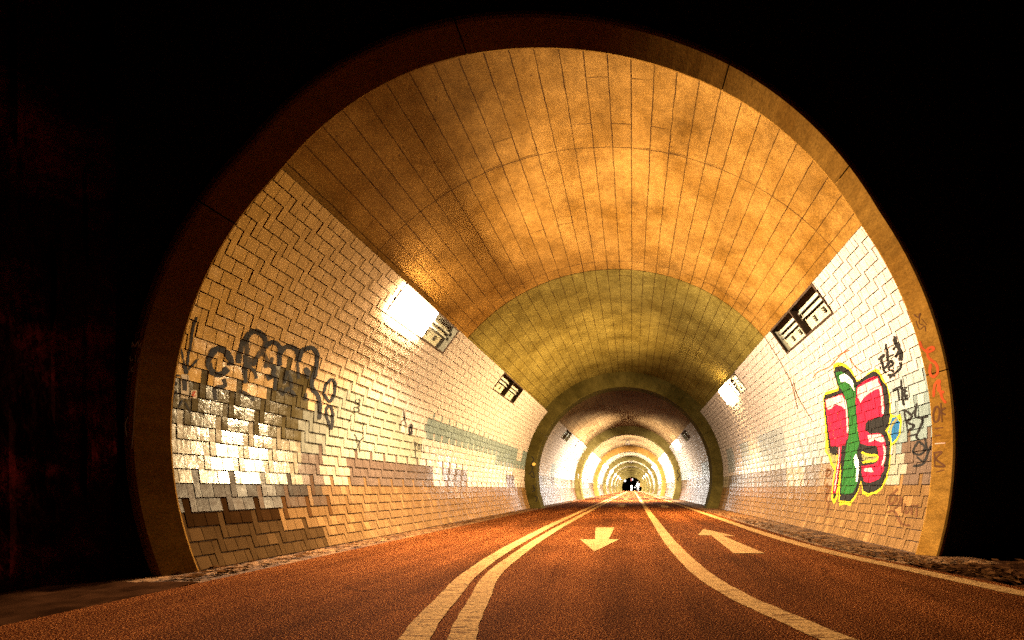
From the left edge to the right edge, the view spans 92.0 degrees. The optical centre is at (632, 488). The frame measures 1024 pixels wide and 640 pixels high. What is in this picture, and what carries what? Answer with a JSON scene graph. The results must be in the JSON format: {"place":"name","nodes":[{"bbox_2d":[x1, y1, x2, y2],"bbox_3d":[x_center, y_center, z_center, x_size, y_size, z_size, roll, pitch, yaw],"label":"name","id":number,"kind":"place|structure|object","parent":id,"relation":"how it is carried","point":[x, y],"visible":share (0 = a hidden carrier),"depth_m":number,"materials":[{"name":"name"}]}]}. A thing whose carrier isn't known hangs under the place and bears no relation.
{"place":"outdoors","nodes":[
{"label":"outdoors","id":0,"kind":"place"},
{"bbox_2d":[0,490,1023,639],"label":"road","id":1,"kind":"structure","parent":0,"point":[638,580],"depth_m":2.82,"materials":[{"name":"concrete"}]},
{"bbox_2d":[398,491,626,639],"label":"lane line","id":2,"kind":"object","parent":1,"relation":"on","point":[423,624],"visible":0.89,"depth_m":2.75,"materials":[{"name":"paint"}]},
{"bbox_2d":[447,491,627,639],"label":"lane line","id":3,"kind":"object","parent":1,"relation":"on","point":[465,625],"visible":0.91,"depth_m":2.75,"materials":[{"name":"paint"}]},
{"bbox_2d":[580,527,618,550],"bbox_3d":[-0.406,0.616,6.195,0.477,0.001,2.950,0,0,0],"label":"lane arrow","id":4,"kind":"object","parent":1,"relation":"on","point":[602,537],"visible":1,"depth_m":5.83,"materials":[{"name":"paint"}]},
{"bbox_2d":[698,529,762,552],"bbox_3d":[1.101,0.616,5.990,0.473,0.001,2.800,0,0,0],"label":"lane arrow","id":5,"kind":"object","parent":1,"relation":"on","point":[733,546],"visible":1,"depth_m":5.40,"materials":[{"name":"paint"}]},
{"bbox_2d":[634,491,856,639],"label":"lane line","id":6,"kind":"object","parent":1,"relation":"on","point":[708,578],"visible":0.98,"depth_m":2.75,"materials":[{"name":"paint"}]},
{"bbox_2d":[640,491,1023,595],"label":"lane line","id":7,"kind":"object","parent":1,"relation":"on","point":[971,582],"visible":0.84,"depth_m":3.96,"materials":[{"name":"paint"}]},
{"bbox_2d":[80,489,1023,608],"bbox_3d":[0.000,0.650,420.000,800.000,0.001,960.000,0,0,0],"label":"ground","id":8,"kind":"structure","parent":0,"point":[1011,559],"depth_m":4.41,"materials":[{"name":"soil"}]},
{"bbox_2d":[0,0,117,592],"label":"wing wall","id":9,"kind":"structure","parent":8,"relation":"on","point":[58,419],"depth_m":3.11,"materials":[{"name":"stone"}]},
{"bbox_2d":[0,581,200,625],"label":"verge","id":10,"kind":"structure","parent":8,"relation":"on","point":[25,604],"depth_m":2.79,"materials":[{"name":"soil"}]},
{"bbox_2d":[100,505,553,581],"bbox_3d":[-3.229,0.626,10.600,0.742,0.006,14.800,0,0,0],"label":"gutter","id":11,"kind":"object","parent":8,"relation":"on","point":[209,576],"visible":0.41,"depth_m":4.26,"materials":[{"name":"grey concrete"}]},
{"bbox_2d":[162,511,521,577],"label":"leaf litter","id":12,"kind":"object","parent":11,"relation":"on","point":[194,575],"visible":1,"depth_m":4.02,"materials":[{"name":"brown plant"}]},
{"bbox_2d":[124,10,957,576],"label":"tunnel","id":13,"kind":"structure","parent":8,"relation":"on","point":[292,388],"depth_m":5.20,"materials":[{"name":"tile"}]},
{"bbox_2d":[385,283,459,353],"bbox_3d":[-2.860,-2.305,6.625,0.167,0.446,1.742,36,0,0],"label":"wall lamp","id":14,"kind":"object","parent":13,"relation":"attached to","point":[410,308],"visible":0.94,"depth_m":6.36,"materials":[{"name":"glass"}]},
{"bbox_2d":[493,372,523,403],"bbox_3d":[-2.880,-2.319,11.025,0.119,0.446,1.742,36,0,0],"label":"wall lamp","id":15,"kind":"object","parent":13,"relation":"attached to","point":[508,387],"visible":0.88,"depth_m":11.01,"materials":[{"name":"metal"}]},
{"bbox_2d":[561,429,571,441],"bbox_3d":[-2.880,-2.319,20.650,0.119,0.446,1.692,36,0,0],"label":"wall lamp","id":16,"kind":"object","parent":13,"relation":"attached to","point":[566,435],"visible":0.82,"depth_m":20.64,"materials":[{"name":"metal"}]},
{"bbox_2d":[575,440,582,449],"bbox_3d":[-2.860,-2.305,25.150,0.167,0.446,1.692,36,0,0],"label":"wall lamp","id":17,"kind":"object","parent":13,"relation":"attached to","point":[579,444],"visible":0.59,"depth_m":25.17,"materials":[{"name":"glass"}]},
{"bbox_2d":[672,440,679,449],"bbox_3d":[2.300,-2.305,25.150,0.167,0.446,1.692,-36,0,0],"label":"wall lamp","id":18,"kind":"object","parent":13,"relation":"attached to","point":[675,444],"visible":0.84,"depth_m":24.89,"materials":[{"name":"glass"}]},
{"bbox_2d":[681,429,690,441],"bbox_3d":[2.320,-2.319,20.650,0.119,0.446,1.692,-36,0,0],"label":"wall lamp","id":19,"kind":"object","parent":13,"relation":"attached to","point":[685,435],"visible":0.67,"depth_m":20.64,"materials":[{"name":"metal"}]},
{"bbox_2d":[719,372,746,403],"bbox_3d":[2.300,-2.305,11.025,0.167,0.446,1.742,-36,0,0],"label":"wall lamp","id":20,"kind":"object","parent":13,"relation":"attached to","point":[732,388],"visible":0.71,"depth_m":11.01,"materials":[{"name":"glass"}]},
{"bbox_2d":[770,283,834,353],"bbox_3d":[2.320,-2.319,6.625,0.119,0.446,1.742,-36,0,0],"label":"wall lamp","id":21,"kind":"object","parent":13,"relation":"attached to","point":[807,313],"visible":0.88,"depth_m":6.61,"materials":[{"name":"metal"}]},
{"bbox_2d":[550,492,614,505],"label":"gutter","id":22,"kind":"object","parent":8,"relation":"on","point":[575,500],"visible":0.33,"depth_m":23.66,"materials":[{"name":"grey concrete"}]},
{"bbox_2d":[642,491,700,505],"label":"gutter","id":23,"kind":"object","parent":8,"relation":"on","point":[680,501],"visible":0.48,"depth_m":25.73,"materials":[{"name":"grey concrete"}]},
{"bbox_2d":[687,505,1000,563],"bbox_3d":[2.559,0.626,11.000,1.082,0.007,14.000,0,0,0],"label":"gutter","id":24,"kind":"object","parent":8,"relation":"on","point":[837,539],"visible":0.43,"depth_m":5.50,"materials":[{"name":"concrete"}]},
{"bbox_2d":[711,511,1023,580],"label":"leaf litter","id":25,"kind":"object","parent":24,"relation":"on","point":[1009,577],"visible":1,"depth_m":4.05,"materials":[{"name":"brown plant"}]},
{"bbox_2d":[905,562,1023,587],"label":"verge","id":26,"kind":"structure","parent":8,"relation":"on","point":[1014,566],"depth_m":3.67,"materials":[{"name":"soil"}]},
{"bbox_2d":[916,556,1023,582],"bbox_3d":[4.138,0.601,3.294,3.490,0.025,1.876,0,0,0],"label":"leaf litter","id":27,"kind":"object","parent":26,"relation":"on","point":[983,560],"visible":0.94,"depth_m":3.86,"materials":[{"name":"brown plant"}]},
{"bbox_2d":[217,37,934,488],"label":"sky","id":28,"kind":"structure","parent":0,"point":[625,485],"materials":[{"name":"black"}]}
]}

